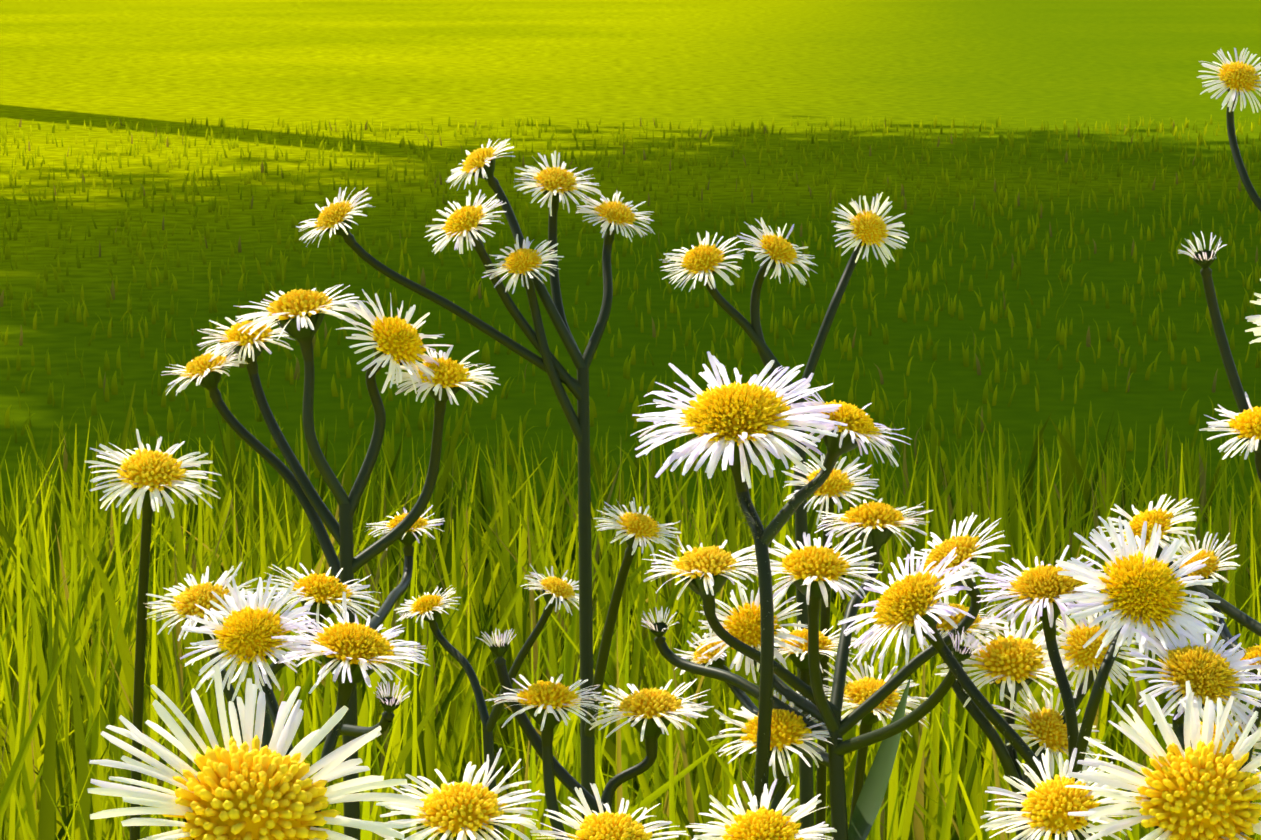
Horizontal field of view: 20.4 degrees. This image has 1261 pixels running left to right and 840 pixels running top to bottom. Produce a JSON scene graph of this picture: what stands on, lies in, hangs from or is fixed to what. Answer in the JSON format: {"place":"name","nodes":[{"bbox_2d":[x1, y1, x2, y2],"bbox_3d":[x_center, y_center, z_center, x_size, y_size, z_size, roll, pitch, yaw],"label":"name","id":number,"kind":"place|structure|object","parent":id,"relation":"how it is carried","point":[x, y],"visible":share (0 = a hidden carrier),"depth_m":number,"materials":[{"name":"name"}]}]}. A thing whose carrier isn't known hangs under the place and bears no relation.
{"place":"outdoors","nodes":[
{"label":"outdoors","id":0,"kind":"place"},
{"bbox_2d":[0,0,1260,587],"bbox_3d":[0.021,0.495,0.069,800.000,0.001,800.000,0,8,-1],"label":"lawn","id":1,"kind":"structure","parent":0,"point":[564,66],"depth_m":6.51,"materials":[{"name":"green plant"}]},
{"bbox_2d":[85,429,221,839],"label":"flower","id":2,"kind":"object","parent":1,"relation":"on","point":[149,478],"visible":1,"depth_m":0.45,"materials":[{"name":"white plant"}]},
{"bbox_2d":[180,575,320,755],"bbox_3d":[-0.025,0.236,0.428,0.062,0.435,0.015,5,9,31],"label":"flower","id":3,"kind":"object","parent":1,"relation":"on","point":[248,632],"visible":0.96,"depth_m":0.41,"materials":[{"name":"white plant"}]},
{"bbox_2d":[88,665,423,839],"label":"flower","id":4,"kind":"object","parent":1,"relation":"on","point":[249,788],"visible":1,"depth_m":0.29,"materials":[{"name":"white plant"}]},
{"bbox_2d":[146,562,410,746],"bbox_3d":[-0.043,0.233,0.457,0.035,0.432,0.034,0,8,-1],"label":"flower plant","id":5,"kind":"object","parent":1,"relation":"on","point":[320,592],"visible":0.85,"depth_m":0.44,"materials":[{"name":"white plant"}]},
{"bbox_2d":[161,284,499,839],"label":"flower plant","id":6,"kind":"object","parent":1,"relation":"on","point":[299,315],"visible":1,"depth_m":0.46,"materials":[{"name":"white plant"}]},
{"bbox_2d":[272,592,429,812],"bbox_3d":[-0.045,0.235,0.438,0.044,0.432,0.019,0,8,-1],"label":"flower","id":7,"kind":"object","parent":1,"relation":"on","point":[354,653],"visible":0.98,"depth_m":0.41,"materials":[{"name":"white plant"}]},
{"bbox_2d":[376,748,544,839],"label":"flower","id":8,"kind":"object","parent":1,"relation":"on","point":[465,809],"visible":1,"depth_m":0.34,"materials":[{"name":"white plant"}]},
{"bbox_2d":[394,564,578,839],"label":"flower plant","id":9,"kind":"object","parent":1,"relation":"on","point":[556,591],"visible":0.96,"depth_m":0.61,"materials":[{"name":"white plant"}]},
{"bbox_2d":[296,139,680,822],"bbox_3d":[-0.021,0.197,0.541,0.056,0.479,0.044,0,8,-1],"label":"flower plant","id":10,"kind":"object","parent":1,"relation":"on","point":[556,185],"visible":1,"depth_m":0.52,"materials":[{"name":"white plant"}]},
{"bbox_2d":[476,629,713,839],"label":"flower plant","id":11,"kind":"object","parent":1,"relation":"on","point":[648,714],"visible":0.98,"depth_m":0.44,"materials":[{"name":"white plant"}]},
{"bbox_2d":[530,783,688,839],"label":"flower","id":12,"kind":"object","parent":1,"relation":"on","point":[609,825],"visible":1,"depth_m":0.34,"materials":[{"name":"white plant"}]},
{"bbox_2d":[291,560,1156,839],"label":"grass blades","id":13,"kind":"object","parent":1,"relation":"on","point":[946,825],"depth_m":0.83,"materials":[{"name":"green plant"}]},
{"bbox_2d":[686,779,836,839],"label":"flower","id":14,"kind":"object","parent":1,"relation":"on","point":[760,823],"visible":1,"depth_m":0.34,"materials":[{"name":"white plant"}]},
{"bbox_2d":[630,351,910,808],"bbox_3d":[0.015,0.222,0.433,0.027,0.462,0.031,8,11,44],"label":"flower","id":15,"kind":"object","parent":1,"relation":"on","point":[735,426],"visible":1,"depth_m":0.40,"materials":[{"name":"white plant"}]},
{"bbox_2d":[659,192,908,836],"bbox_3d":[0.021,0.200,0.553,0.034,0.471,0.037,3,9,21],"label":"flower plant","id":16,"kind":"object","parent":1,"relation":"on","point":[701,261],"visible":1,"depth_m":0.53,"materials":[{"name":"white plant"}]},
{"bbox_2d":[641,497,1009,839],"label":"flower plant","id":17,"kind":"object","parent":1,"relation":"on","point":[816,571],"visible":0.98,"depth_m":0.44,"materials":[{"name":"white plant"}]},
{"bbox_2d":[781,454,878,839],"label":"flower","id":18,"kind":"object","parent":1,"relation":"on","point":[836,487],"visible":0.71,"depth_m":0.47,"materials":[{"name":"white plant"}]},
{"bbox_2d":[823,654,929,824],"bbox_3d":[0.032,0.235,0.502,0.016,0.414,0.040,0,8,-1],"label":"flower","id":19,"kind":"object","parent":1,"relation":"on","point":[858,692],"visible":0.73,"depth_m":0.46,"materials":[{"name":"white plant"}]},
{"bbox_2d":[838,547,1091,839],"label":"flower","id":20,"kind":"object","parent":1,"relation":"on","point":[908,604],"visible":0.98,"depth_m":0.41,"materials":[{"name":"white plant"}]},
{"bbox_2d":[903,594,1144,839],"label":"flower plant","id":21,"kind":"object","parent":1,"relation":"on","point":[1012,663],"visible":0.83,"depth_m":0.45,"materials":[{"name":"white plant"}]},
{"bbox_2d":[974,545,1109,839],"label":"flower","id":22,"kind":"object","parent":1,"relation":"on","point":[1038,590],"visible":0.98,"depth_m":0.41,"materials":[{"name":"white plant"}]},
{"bbox_2d":[980,748,1142,839],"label":"flower","id":23,"kind":"object","parent":1,"relation":"on","point":[1049,803],"visible":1,"depth_m":0.34,"materials":[{"name":"white plant"}]},
{"bbox_2d":[1056,516,1226,782],"bbox_3d":[0.043,0.228,0.449,0.020,0.444,0.071,-6,10,-35],"label":"flower","id":24,"kind":"object","parent":1,"relation":"on","point":[1143,593],"visible":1,"depth_m":0.40,"materials":[{"name":"white plant"}]},
{"bbox_2d":[1065,681,1260,839],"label":"flower","id":25,"kind":"object","parent":1,"relation":"on","point":[1199,790],"visible":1,"depth_m":0.32,"materials":[{"name":"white plant"}]},
{"bbox_2d":[1096,231,1260,790],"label":"flower plant","id":26,"kind":"object","parent":1,"relation":"on","point":[1246,424],"visible":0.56,"depth_m":0.45,"materials":[{"name":"white plant"}]},
{"bbox_2d":[1124,618,1260,751],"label":"flower","id":27,"kind":"object","parent":1,"relation":"on","point":[1209,672],"visible":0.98,"depth_m":0.39,"materials":[{"name":"white plant"}]},
{"bbox_2d":[1197,48,1260,770],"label":"flower plant","id":28,"kind":"object","parent":1,"relation":"on","point":[1237,78],"visible":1,"depth_m":0.61,"materials":[{"name":"white plant"}]},
{"bbox_2d":[1237,655,1260,771],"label":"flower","id":29,"kind":"object","parent":1,"relation":"on","point":[1257,720],"visible":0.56,"depth_m":0.39,"materials":[{"name":"white plant"}]},
{"bbox_2d":[0,366,1260,839],"bbox_3d":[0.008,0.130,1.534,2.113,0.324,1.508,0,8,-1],"label":"tall grass","id":30,"kind":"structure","parent":0,"point":[24,765],"depth_m":1.52,"materials":[{"name":"green plant"}]}
]}

